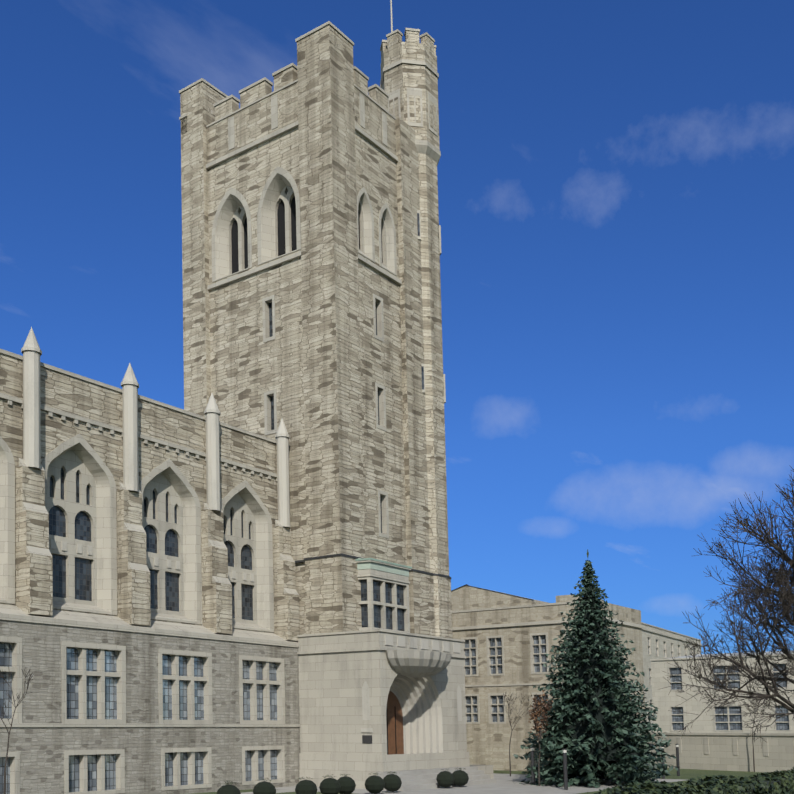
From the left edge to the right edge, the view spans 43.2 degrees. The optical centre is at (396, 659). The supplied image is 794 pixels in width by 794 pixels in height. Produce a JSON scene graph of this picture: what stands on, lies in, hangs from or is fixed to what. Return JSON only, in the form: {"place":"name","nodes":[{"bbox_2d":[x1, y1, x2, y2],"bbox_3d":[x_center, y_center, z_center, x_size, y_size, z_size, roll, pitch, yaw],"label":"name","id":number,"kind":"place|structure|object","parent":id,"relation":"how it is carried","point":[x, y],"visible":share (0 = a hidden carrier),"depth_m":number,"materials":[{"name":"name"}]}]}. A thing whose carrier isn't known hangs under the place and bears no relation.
{"place":"outdoors","nodes":[
{"label":"outdoors","id":0,"kind":"place"},
{"bbox_2d":[0,0,793,653],"label":"sky","id":1,"kind":"structure","parent":0,"point":[615,177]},
{"bbox_2d":[241,766,684,793],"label":"paved walkway","id":2,"kind":"structure","parent":0,"point":[422,781],"depth_m":45.73,"materials":[{"name":"concrete"}]},
{"bbox_2d":[217,767,468,793],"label":"round shrubs","id":3,"kind":"object","parent":2,"relation":"on","point":[374,784],"visible":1,"depth_m":40.54,"materials":[{"name":"green plant"}]},
{"bbox_2d":[527,690,554,785],"bbox_3d":[6.747,3.719,47.645,1.004,4.554,1.581,-7,-8,60],"label":"small tree","id":4,"kind":"object","parent":2,"relation":"on","point":[538,708],"visible":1,"depth_m":47.61,"materials":[{"name":"brown plant"}]},
{"bbox_2d":[530,744,679,789],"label":"bollard lights","id":5,"kind":"object","parent":2,"relation":"on","point":[565,765],"visible":0.5,"depth_m":48.41,"materials":[{"name":"grey metal"}]},
{"bbox_2d":[193,768,766,793],"bbox_3d":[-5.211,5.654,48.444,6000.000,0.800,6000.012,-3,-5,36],"label":"lawn","id":6,"kind":"structure","parent":0,"point":[686,774],"depth_m":60.17,"materials":[{"name":"green plant"}]},
{"bbox_2d":[0,669,33,793],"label":"bare sapling","id":7,"kind":"object","parent":6,"relation":"on","point":[2,711],"visible":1,"depth_m":29.45,"materials":[{"name":"brown plant"}]},
{"bbox_2d":[0,327,300,793],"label":"building wing","id":8,"kind":"structure","parent":6,"relation":"on","point":[149,617],"depth_m":40.99,"materials":[{"name":"beige stone"}]},
{"bbox_2d":[179,0,493,788],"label":"tower","id":9,"kind":"structure","parent":6,"relation":"on","point":[311,254],"depth_m":50.59,"materials":[{"name":"beige stone"}]},
{"bbox_2d":[513,550,679,787],"bbox_3d":[9.760,0.466,49.833,8.410,12.069,8.467,-3,-5,36],"label":"blue spruce tree","id":10,"kind":"object","parent":6,"relation":"on","point":[594,728],"visible":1,"depth_m":48.55,"materials":[{"name":"green plant"}]},
{"bbox_2d":[451,584,793,773],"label":"background building","id":11,"kind":"structure","parent":6,"relation":"on","point":[509,642],"depth_m":65.37,"materials":[{"name":"limestone"},{"name":"glass"}]},
{"bbox_2d":[587,766,793,793],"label":"hedge","id":12,"kind":"object","parent":6,"relation":"on","point":[778,782],"visible":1,"depth_m":17.50,"materials":[{"name":"green plant"}]},
{"bbox_2d":[661,466,793,748],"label":"bare maple tree","id":13,"kind":"object","parent":6,"relation":"on","point":[784,597],"visible":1,"depth_m":33.42,"materials":[{"name":"brown plant"}]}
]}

